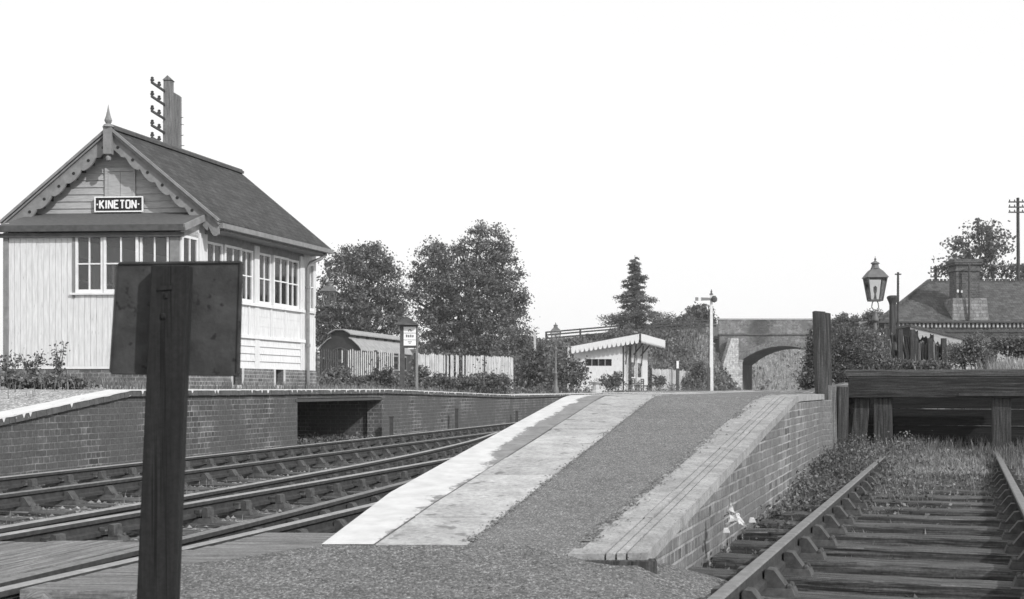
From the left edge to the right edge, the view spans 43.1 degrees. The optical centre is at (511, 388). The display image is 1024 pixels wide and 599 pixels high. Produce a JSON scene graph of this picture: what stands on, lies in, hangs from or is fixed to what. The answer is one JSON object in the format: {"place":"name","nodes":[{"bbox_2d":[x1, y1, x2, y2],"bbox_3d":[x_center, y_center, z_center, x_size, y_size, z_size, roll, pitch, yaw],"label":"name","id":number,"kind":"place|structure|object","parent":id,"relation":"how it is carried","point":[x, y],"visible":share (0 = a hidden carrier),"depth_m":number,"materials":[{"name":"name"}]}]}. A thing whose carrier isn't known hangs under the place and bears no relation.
{"place":"outdoors","nodes":[
{"label":"outdoors","id":0,"kind":"place"},
{"bbox_2d":[0,444,308,539],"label":"trackbed","id":1,"kind":"structure","parent":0,"point":[198,528],"depth_m":13.01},
{"bbox_2d":[0,496,75,516],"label":"sleeper","id":2,"kind":"object","parent":1,"relation":"on","point":[29,507],"visible":0.52,"depth_m":13.04,"materials":[{"name":"wood"}]},
{"bbox_2d":[0,485,140,502],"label":"sleeper","id":3,"kind":"object","parent":1,"relation":"on","point":[111,494],"visible":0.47,"depth_m":14.54,"materials":[{"name":"wood"}]},
{"bbox_2d":[39,490,115,508],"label":"sleeper","id":4,"kind":"object","parent":1,"relation":"on","point":[72,500],"visible":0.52,"depth_m":13.80,"materials":[{"name":"wood"}]},
{"bbox_2d":[1,478,185,496],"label":"sleeper","id":5,"kind":"object","parent":1,"relation":"on","point":[30,484],"visible":0.25,"depth_m":15.65,"materials":[{"name":"wood"}]},
{"bbox_2d":[40,474,215,491],"bbox_3d":[-4.973,1.226,16.305,2.620,0.267,0.267,0,0,14],"label":"sleeper","id":6,"kind":"object","parent":1,"relation":"on","point":[68,479],"visible":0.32,"depth_m":16.40,"materials":[{"name":"wood"}]},
{"bbox_2d":[40,533,217,541],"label":"sleeper","id":7,"kind":"object","parent":1,"relation":"on","point":[58,537],"visible":0.05,"depth_m":9.70,"materials":[{"name":"wood"}]},
{"bbox_2d":[20,532,335,598],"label":"crossing boards","id":8,"kind":"object","parent":7,"relation":"on","point":[119,583],"visible":0.34,"depth_m":7.73,"materials":[{"name":"wood"}]},
{"bbox_2d":[76,471,242,487],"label":"sleeper","id":9,"kind":"object","parent":1,"relation":"on","point":[101,475],"visible":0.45,"depth_m":16.81,"materials":[{"name":"wood"}]},
{"bbox_2d":[109,467,265,483],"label":"sleeper","id":10,"kind":"object","parent":1,"relation":"on","point":[234,476],"visible":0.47,"depth_m":17.56,"materials":[{"name":"wood"}]},
{"bbox_2d":[79,523,308,541],"bbox_3d":[-2.670,1.226,10.361,3.187,0.267,0.266,0,0,14],"label":"sleeper","id":11,"kind":"object","parent":1,"relation":"on","point":[114,531],"visible":0.13,"depth_m":10.44,"materials":[{"name":"wood"}]},
{"bbox_2d":[0,447,408,539],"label":"ballast stones","id":12,"kind":"object","parent":1,"relation":"on","point":[188,526],"visible":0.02,"depth_m":13.62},
{"bbox_2d":[183,506,330,527],"bbox_3d":[-2.299,1.226,11.851,3.154,0.267,0.266,0,0,14],"label":"sleeper","id":13,"kind":"object","parent":1,"relation":"on","point":[209,518],"visible":0.12,"depth_m":11.90,"materials":[{"name":"wood"}]},
{"bbox_2d":[192,459,326,471],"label":"sleeper","id":14,"kind":"object","parent":1,"relation":"on","point":[302,466],"visible":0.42,"depth_m":19.78,"materials":[{"name":"wood"}]},
{"bbox_2d":[0,422,516,489],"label":"rail","id":15,"kind":"object","parent":14,"relation":"on","point":[15,481],"visible":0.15,"depth_m":20.53,"materials":[{"name":"metal"}]},
{"bbox_2d":[200,499,357,518],"bbox_3d":[-2.117,1.226,12.595,3.282,0.267,0.266,0,0,14],"label":"sleeper","id":16,"kind":"object","parent":1,"relation":"on","point":[246,511],"visible":0.16,"depth_m":12.64,"materials":[{"name":"wood"}]},
{"bbox_2d":[255,487,324,504],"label":"sleeper","id":17,"kind":"object","parent":1,"relation":"on","point":[310,498],"visible":0.13,"depth_m":14.13,"materials":[{"name":"wood"}]},
{"bbox_2d":[225,493,380,512],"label":"sleeper","id":18,"kind":"object","parent":1,"relation":"on","point":[281,504],"visible":0.2,"depth_m":13.38,"materials":[{"name":"wood"}]},
{"bbox_2d":[297,432,377,444],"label":"recess weeds","id":19,"kind":"object","parent":1,"relation":"on","point":[306,439],"visible":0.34,"depth_m":29.31,"materials":[{"name":"grey plant"}]},
{"bbox_2d":[124,544,727,598],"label":"gravel path","id":20,"kind":"structure","parent":0,"point":[668,581],"depth_m":6.37,"materials":[{"name":"gravel"}]},
{"bbox_2d":[109,261,242,598],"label":"sign post","id":21,"kind":"object","parent":20,"relation":"on","point":[176,325],"visible":1,"depth_m":5.04,"materials":[{"name":"wood"}]},
{"bbox_2d":[0,0,1023,365],"label":"sky","id":22,"kind":"structure","parent":0,"point":[762,155],"materials":[{"name":"white"}]},
{"bbox_2d":[315,333,720,391],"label":"embankment","id":23,"kind":"structure","parent":0,"point":[413,351],"depth_m":106.02,"materials":[{"name":"plant"}]},
{"bbox_2d":[412,325,733,391],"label":"embankment grass","id":24,"kind":"structure","parent":23,"relation":"on","point":[697,330],"depth_m":106.65,"materials":[{"name":"plant"}]},
{"bbox_2d":[478,327,743,390],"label":"embankment scrub","id":25,"kind":"object","parent":23,"relation":"on","point":[724,383],"visible":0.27,"depth_m":105.83,"materials":[{"name":"grey plant"}]},
{"bbox_2d":[596,257,681,331],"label":"fir tree","id":26,"kind":"object","parent":23,"relation":"on","point":[633,319],"visible":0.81,"depth_m":117.59,"materials":[{"name":"grey plant"}]},
{"bbox_2d":[650,311,716,334],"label":"hedge","id":27,"kind":"object","parent":23,"relation":"on","point":[678,318],"visible":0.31,"depth_m":118.18,"materials":[{"name":"grey plant"}]},
{"bbox_2d":[684,301,718,329],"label":"tree","id":28,"kind":"object","parent":23,"relation":"on","point":[697,310],"visible":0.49,"depth_m":121.09,"materials":[{"name":"grey plant"}]},
{"bbox_2d":[752,349,805,389],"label":"cutting bank","id":29,"kind":"structure","parent":0,"point":[784,370],"depth_m":152.79,"materials":[{"name":"plant"}]},
{"bbox_2d":[703,332,883,389],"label":"cutting grass","id":30,"kind":"structure","parent":29,"relation":"on","point":[782,354],"depth_m":151.40,"materials":[{"name":"plant"}]},
{"bbox_2d":[636,382,1023,443],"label":"bank","id":31,"kind":"structure","parent":0,"point":[842,384],"depth_m":21.72,"materials":[{"name":"soil"}]},
{"bbox_2d":[793,323,814,389],"bbox_3d":[5.617,-0.541,24.534,0.595,1.394,0.619,0,0,0],"label":"bush","id":32,"kind":"object","parent":31,"relation":"on","point":[807,379],"visible":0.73,"depth_m":24.46,"materials":[{"name":"grey plant"}]},
{"bbox_2d":[812,325,889,383],"bbox_3d":[5.876,-0.522,22.456,1.352,1.166,1.197,0,0,0],"label":"bush","id":33,"kind":"object","parent":31,"relation":"on","point":[851,353],"visible":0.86,"depth_m":22.35,"materials":[{"name":"grey plant"}]},
{"bbox_2d":[865,328,904,369],"bbox_3d":[6.580,-0.523,23.212,1.142,1.159,0.784,0,0,0],"label":"bush","id":34,"kind":"object","parent":31,"relation":"on","point":[889,365],"visible":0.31,"depth_m":23.06,"materials":[{"name":"grey plant"}]},
{"bbox_2d":[883,329,915,360],"bbox_3d":[7.695,-0.480,25.490,0.770,1.361,0.180,0,0,0],"label":"paling fence","id":35,"kind":"object","parent":31,"relation":"on","point":[899,339],"visible":0.41,"depth_m":25.40,"materials":[{"name":"wood"}]},
{"bbox_2d":[892,357,954,369],"bbox_3d":[7.070,-0.241,22.334,1.041,0.597,0.703,0,0,28],"label":"bush","id":36,"kind":"object","parent":31,"relation":"on","point":[909,364],"visible":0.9,"depth_m":22.20,"materials":[{"name":"grey plant"}]},
{"bbox_2d":[881,324,975,368],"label":"lean to shed","id":37,"kind":"object","parent":31,"relation":"on","point":[922,333],"visible":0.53,"depth_m":50.05,"materials":[{"name":"paint"}]},
{"bbox_2d":[915,338,946,360],"bbox_3d":[8.375,-0.403,25.990,0.693,1.206,0.180,0,0,0],"label":"paling fence","id":38,"kind":"object","parent":31,"relation":"on","point":[929,349],"visible":0.3,"depth_m":25.94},
{"bbox_2d":[939,332,1003,368],"bbox_3d":[8.015,-0.477,22.630,1.072,1.063,0.812,0,0,22],"label":"bush","id":39,"kind":"object","parent":31,"relation":"on","point":[960,351],"visible":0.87,"depth_m":22.53,"materials":[{"name":"grey plant"}]},
{"bbox_2d":[985,334,1023,361],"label":"bush","id":40,"kind":"object","parent":31,"relation":"on","point":[1013,344],"visible":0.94,"depth_m":26.82,"materials":[{"name":"grey plant"}]},
{"bbox_2d":[770,446,1023,518],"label":"siding trackbed","id":41,"kind":"structure","parent":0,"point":[966,447],"depth_m":17.06,"materials":[{"name":"grey stone"}]},
{"bbox_2d":[707,452,887,598],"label":"rail","id":42,"kind":"object","parent":41,"relation":"on","point":[751,574],"visible":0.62,"depth_m":7.75,"materials":[{"name":"metal"}]},
{"bbox_2d":[812,311,828,399],"bbox_3d":[4.421,-0.037,18.530,0.227,2.138,0.160,0,0,0],"label":"timber upright","id":43,"kind":"object","parent":41,"relation":"on","point":[820,353],"visible":0.56,"depth_m":18.45,"materials":[{"name":"wood"}]},
{"bbox_2d":[826,313,831,385],"bbox_3d":[4.696,-0.486,19.235,0.095,1.280,0.070,0,0,0],"label":"timber upright","id":44,"kind":"object","parent":41,"relation":"on","point":[828,339],"visible":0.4,"depth_m":19.20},
{"bbox_2d":[828,385,836,450],"bbox_3d":[4.599,0.554,18.665,0.149,1.204,0.130,0,0,0],"label":"timber upright","id":45,"kind":"object","parent":41,"relation":"on","point":[832,393],"visible":0.39,"depth_m":18.60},
{"bbox_2d":[836,386,848,447],"bbox_3d":[4.824,0.538,18.965,0.175,1.145,0.130,0,0,0],"label":"timber upright","id":46,"kind":"object","parent":41,"relation":"on","point":[842,400],"visible":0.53,"depth_m":18.90,"materials":[{"name":"wood"}]},
{"bbox_2d":[687,549,1023,598],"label":"sleeper","id":47,"kind":"object","parent":41,"relation":"on","point":[800,574],"visible":0.6,"depth_m":7.56,"materials":[{"name":"wood"}]},
{"bbox_2d":[702,430,1023,597],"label":"grass","id":48,"kind":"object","parent":41,"relation":"on","point":[817,487],"visible":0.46,"depth_m":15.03,"materials":[{"name":"grey plant"}]},
{"bbox_2d":[713,535,1023,580],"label":"sleeper","id":49,"kind":"object","parent":41,"relation":"on","point":[819,560],"visible":0.66,"depth_m":8.31,"materials":[{"name":"wood"}]},
{"bbox_2d":[731,523,1023,564],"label":"sleeper","id":50,"kind":"object","parent":41,"relation":"on","point":[828,544],"visible":0.63,"depth_m":9.06,"materials":[{"name":"wood"}]},
{"bbox_2d":[736,565,1023,598],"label":"sleeper","id":51,"kind":"object","parent":41,"relation":"on","point":[779,586],"visible":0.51,"depth_m":7.01,"materials":[{"name":"wood"}]},
{"bbox_2d":[743,513,1023,549],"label":"sleeper","id":52,"kind":"object","parent":41,"relation":"on","point":[838,531],"visible":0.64,"depth_m":9.83,"materials":[{"name":"wood"}]},
{"bbox_2d":[759,505,1020,536],"bbox_3d":[3.361,1.113,10.602,2.620,0.267,0.266,0,0,19],"label":"sleeper","id":53,"kind":"object","parent":41,"relation":"on","point":[850,523],"visible":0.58,"depth_m":10.54,"materials":[{"name":"wood"}]},
{"bbox_2d":[773,497,1016,525],"bbox_3d":[3.628,1.113,11.359,2.620,0.267,0.267,0,0,19],"label":"sleeper","id":54,"kind":"object","parent":41,"relation":"on","point":[854,511],"visible":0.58,"depth_m":11.30,"materials":[{"name":"wood"}]},
{"bbox_2d":[783,491,1013,516],"bbox_3d":[3.867,1.113,12.090,2.620,0.267,0.267,0,0,18],"label":"sleeper","id":55,"kind":"object","parent":41,"relation":"on","point":[854,498],"visible":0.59,"depth_m":11.99,"materials":[{"name":"wood"}]},
{"bbox_2d":[795,485,1023,508],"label":"sleeper","id":56,"kind":"object","parent":41,"relation":"on","point":[861,491],"visible":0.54,"depth_m":12.74,"materials":[{"name":"wood"}]},
{"bbox_2d":[802,480,1023,502],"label":"sleeper","id":57,"kind":"object","parent":41,"relation":"on","point":[866,485],"visible":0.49,"depth_m":13.42,"materials":[{"name":"wood"}]},
{"bbox_2d":[839,475,1020,495],"bbox_3d":[4.648,1.113,14.313,2.620,0.267,0.267,0,0,19],"label":"sleeper","id":58,"kind":"object","parent":41,"relation":"on","point":[996,487],"visible":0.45,"depth_m":14.14,"materials":[{"name":"wood"}]},
{"bbox_2d":[845,369,1023,450],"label":"buffer stop","id":59,"kind":"object","parent":41,"relation":"on","point":[883,388],"visible":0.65,"depth_m":19.70,"materials":[{"name":"wood"}]},
{"bbox_2d":[994,451,1023,519],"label":"rail","id":60,"kind":"object","parent":41,"relation":"on","point":[1016,493],"visible":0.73,"depth_m":12.54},
{"bbox_2d":[893,448,987,477],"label":"pale grass","id":61,"kind":"structure","parent":0,"point":[958,464],"depth_m":17.14,"materials":[{"name":"plant"}]},
{"bbox_2d":[956,355,1023,368],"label":"gravel","id":62,"kind":"structure","parent":0,"point":[1006,364],"depth_m":21.63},
{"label":"yard ground","id":63,"kind":"structure","parent":0,"visible":0},
{"bbox_2d":[318,329,412,380],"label":"coach body","id":64,"kind":"object","parent":63,"relation":"on","point":[347,340],"visible":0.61,"depth_m":57.77,"materials":[{"name":"paint"}]},
{"bbox_2d":[315,239,424,353],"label":"broadleaf tree","id":65,"kind":"object","parent":63,"relation":"on","point":[357,298],"visible":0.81,"depth_m":97.42,"materials":[{"name":"grey plant"}]},
{"bbox_2d":[318,348,557,391],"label":"hedge","id":66,"kind":"object","parent":63,"relation":"on","point":[515,359],"visible":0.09,"depth_m":79.71,"materials":[{"name":"grey plant"}]},
{"bbox_2d":[402,219,534,371],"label":"broadleaf tree","id":67,"kind":"object","parent":63,"relation":"on","point":[470,327],"visible":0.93,"depth_m":103.03,"materials":[{"name":"grey plant"}]},
{"bbox_2d":[484,323,543,391],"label":"tree","id":68,"kind":"object","parent":63,"relation":"on","point":[508,346],"visible":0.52,"depth_m":95.59,"materials":[{"name":"grey plant"}]},
{"label":"station yard","id":69,"kind":"structure","parent":0,"visible":0},
{"bbox_2d":[877,259,1023,368],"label":"station building","id":70,"kind":"structure","parent":69,"relation":"on","point":[962,300],"depth_m":60.50,"materials":[{"name":"brick"}]},
{"bbox_2d":[928,218,1023,280],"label":"broadleaf tree","id":71,"kind":"object","parent":69,"relation":"on","point":[988,249],"visible":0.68,"depth_m":81.76,"materials":[{"name":"grey plant"}]},
{"bbox_2d":[1008,198,1023,278],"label":"telegraph pole","id":72,"kind":"object","parent":69,"relation":"on","point":[1017,207],"visible":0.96,"depth_m":71.92,"materials":[{"name":"wood"}]},
{"label":"ground","id":73,"kind":"structure","parent":0,"visible":0},
{"bbox_2d":[0,384,677,476],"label":"side platform","id":74,"kind":"structure","parent":73,"relation":"on","point":[45,430],"depth_m":23.23,"materials":[{"name":"grey brick"}]},
{"bbox_2d":[0,367,99,389],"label":"bush","id":75,"kind":"object","parent":74,"relation":"on","point":[27,382],"visible":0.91,"depth_m":22.46,"materials":[{"name":"grey plant"}]},
{"bbox_2d":[0,105,333,394],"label":"signal box","id":76,"kind":"object","parent":74,"relation":"on","point":[81,224],"visible":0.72,"depth_m":26.61,"materials":[{"name":"wood"}]},
{"bbox_2d":[75,237,102,292],"bbox_3d":[-8.381,-2.475,25.749,0.565,1.150,0.070,0,0,4],"label":"window","id":77,"kind":"structure","parent":76,"relation":"in","point":[77,263],"depth_m":25.73,"materials":[{"name":"white paint"}]},
{"bbox_2d":[108,172,131,195],"bbox_3d":[-8.048,-4.192,26.665,0.510,0.525,0.035,0,0,4],"label":"gable door","id":78,"kind":"structure","parent":76,"relation":"in","point":[119,183],"depth_m":26.65,"materials":[{"name":"paint"}]},
{"bbox_2d":[103,237,138,292],"bbox_3d":[-7.736,-2.475,25.684,0.700,1.150,0.070,0,0,4],"label":"window","id":79,"kind":"structure","parent":76,"relation":"in","point":[105,290],"depth_m":25.67,"materials":[{"name":"white paint"}]},
{"bbox_2d":[183,235,197,260],"bbox_3d":[-6.470,-2.475,25.982,0.070,1.150,0.630,0,0,16],"label":"window","id":80,"kind":"structure","parent":76,"relation":"in","point":[190,244],"depth_m":25.99,"materials":[{"name":"white paint"}]},
{"bbox_2d":[242,249,252,302],"bbox_3d":[-5.830,-2.465,28.386,0.070,1.150,0.575,0,0,16],"label":"window","id":81,"kind":"structure","parent":76,"relation":"in","point":[247,255],"depth_m":28.48,"materials":[{"name":"white paint"}]},
{"bbox_2d":[260,253,270,304],"bbox_3d":[-5.596,-2.465,29.221,0.070,1.150,0.640,0,0,16],"label":"window","id":82,"kind":"structure","parent":76,"relation":"in","point":[265,259],"depth_m":29.32,"materials":[{"name":"white paint"}]},
{"bbox_2d":[271,255,288,307],"bbox_3d":[-5.349,-2.465,29.921,0.070,1.150,0.780,0,0,16],"label":"window","id":83,"kind":"structure","parent":76,"relation":"in","point":[279,265],"depth_m":29.90,"materials":[{"name":"white paint"}]},
{"bbox_2d":[289,259,298,308],"bbox_3d":[-5.194,-2.465,30.627,0.070,1.150,0.635,0,0,16],"label":"window","id":84,"kind":"structure","parent":76,"relation":"in","point":[293,264],"depth_m":30.72,"materials":[{"name":"white paint"}]},
{"bbox_2d":[150,75,183,147],"bbox_3d":[-9.622,-4.234,35.653,0.542,8.868,1.554,0,0,22],"label":"telegraph pole","id":85,"kind":"object","parent":74,"relation":"on","point":[171,117],"visible":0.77,"depth_m":35.89,"materials":[{"name":"wood"}]},
{"bbox_2d":[0,368,480,398],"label":"platform grass","id":86,"kind":"structure","parent":74,"relation":"on","point":[124,384],"depth_m":26.46,"materials":[{"name":"plant"}]},
{"bbox_2d":[316,363,355,386],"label":"bush","id":87,"kind":"object","parent":74,"relation":"on","point":[342,373],"visible":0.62,"depth_m":41.85,"materials":[{"name":"grey plant"}]},
{"bbox_2d":[315,348,399,380],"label":"picket fence","id":88,"kind":"object","parent":74,"relation":"on","point":[357,361],"visible":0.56,"depth_m":49.76,"materials":[{"name":"wood"}]},
{"bbox_2d":[394,317,418,388],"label":"notice case","id":89,"kind":"object","parent":74,"relation":"on","point":[408,332],"visible":0.96,"depth_m":42.94,"materials":[{"name":"paint"}]},
{"bbox_2d":[414,353,513,388],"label":"picket fence","id":90,"kind":"object","parent":74,"relation":"on","point":[494,362],"visible":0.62,"depth_m":56.91,"materials":[{"name":"wood"}]},
{"bbox_2d":[456,373,487,392],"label":"bush","id":91,"kind":"object","parent":74,"relation":"on","point":[470,383],"visible":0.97,"depth_m":48.93,"materials":[{"name":"grey plant"}]},
{"bbox_2d":[481,371,515,393],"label":"bush","id":92,"kind":"object","parent":74,"relation":"on","point":[493,380],"visible":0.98,"depth_m":50.90,"materials":[{"name":"grey plant"}]},
{"bbox_2d":[318,352,706,393],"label":"fence undergrowth","id":93,"kind":"object","parent":74,"relation":"on","point":[413,385],"visible":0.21,"depth_m":53.23,"materials":[{"name":"grey plant"}]},
{"bbox_2d":[513,334,554,390],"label":"bush","id":94,"kind":"object","parent":74,"relation":"on","point":[532,369],"visible":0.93,"depth_m":62.73,"materials":[{"name":"grey plant"}]},
{"bbox_2d":[543,347,591,392],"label":"bush","id":95,"kind":"object","parent":74,"relation":"on","point":[572,372],"visible":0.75,"depth_m":63.81,"materials":[{"name":"grey plant"}]},
{"bbox_2d":[569,333,664,391],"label":"waiting shelter","id":96,"kind":"object","parent":74,"relation":"on","point":[608,356],"visible":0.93,"depth_m":80.48,"materials":[{"name":"wood"}]},
{"bbox_2d":[649,368,689,390],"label":"picket fence","id":97,"kind":"object","parent":74,"relation":"on","point":[669,374],"visible":0.59,"depth_m":94.01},
{"bbox_2d":[679,357,706,390],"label":"bush","id":98,"kind":"object","parent":74,"relation":"on","point":[697,377],"visible":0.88,"depth_m":95.76,"materials":[{"name":"grey plant"}]},
{"bbox_2d":[695,289,716,390],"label":"semaphore signal","id":99,"kind":"object","parent":74,"relation":"on","point":[712,298],"visible":0.94,"depth_m":91.89,"materials":[{"name":"white paint"}]},
{"bbox_2d":[321,391,831,573],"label":"station platform","id":100,"kind":"structure","parent":73,"relation":"on","point":[761,453],"depth_m":9.49,"materials":[{"name":"concrete"}]},
{"bbox_2d":[462,394,773,540],"bbox_3d":[1.422,0.460,11.730,1.360,0.796,9.643,0,0,16],"label":"ramp grit","id":101,"kind":"object","parent":100,"relation":"on","point":[479,535],"visible":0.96,"depth_m":8.70,"materials":[{"name":"gravel"}]},
{"bbox_2d":[862,258,888,333],"bbox_3d":[6.720,-1.193,24.000,0.395,2.527,0.395,0,0,0],"label":"gas lamp","id":102,"kind":"object","parent":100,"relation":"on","point":[875,272],"visible":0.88,"depth_m":23.95,"materials":[{"name":"metal"}]},
{"bbox_2d":[852,376,1023,446],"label":"timber wall","id":103,"kind":"structure","parent":100,"relation":"on","point":[976,413],"depth_m":20.36,"materials":[{"name":"wood"}]},
{"bbox_2d":[705,318,866,389],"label":"road bridge","id":104,"kind":"structure","parent":73,"relation":"on","point":[743,345],"depth_m":110.00,"materials":[{"name":"brick"}]},
{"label":"sleeper","id":105,"kind":"object","parent":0,"visible":0},
{"bbox_2d":[0,540,138,578],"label":"crossing boards","id":106,"kind":"object","parent":105,"relation":"on","point":[17,558],"visible":0.7,"depth_m":8.29,"materials":[{"name":"wood"}]},
{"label":"far trackbed","id":107,"kind":"structure","parent":0,"visible":0},
{"bbox_2d":[0,502,376,598],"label":"rail","id":108,"kind":"object","parent":107,"relation":"on","point":[323,523],"visible":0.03,"depth_m":9.18,"materials":[{"name":"metal"}]},
{"bbox_2d":[0,457,452,541],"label":"rail","id":109,"kind":"object","parent":107,"relation":"on","point":[78,530],"visible":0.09,"depth_m":12.29,"materials":[{"name":"metal"}]},
{"bbox_2d":[0,431,499,508],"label":"rail","id":110,"kind":"object","parent":107,"relation":"on","point":[38,496],"visible":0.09,"depth_m":17.08,"materials":[{"name":"metal"}]},
{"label":"sleeper","id":111,"kind":"object","parent":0,"visible":0},
{"bbox_2d":[0,432,497,533],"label":"rail","id":112,"kind":"object","parent":111,"relation":"on","point":[279,482],"visible":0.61,"depth_m":14.16,"materials":[{"name":"metal"}]},
{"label":"sleeper","id":113,"kind":"object","parent":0,"visible":0},
{"bbox_2d":[0,479,412,586],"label":"rail","id":114,"kind":"object","parent":113,"relation":"on","point":[341,503],"visible":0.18,"depth_m":9.83,"materials":[{"name":"metal"}]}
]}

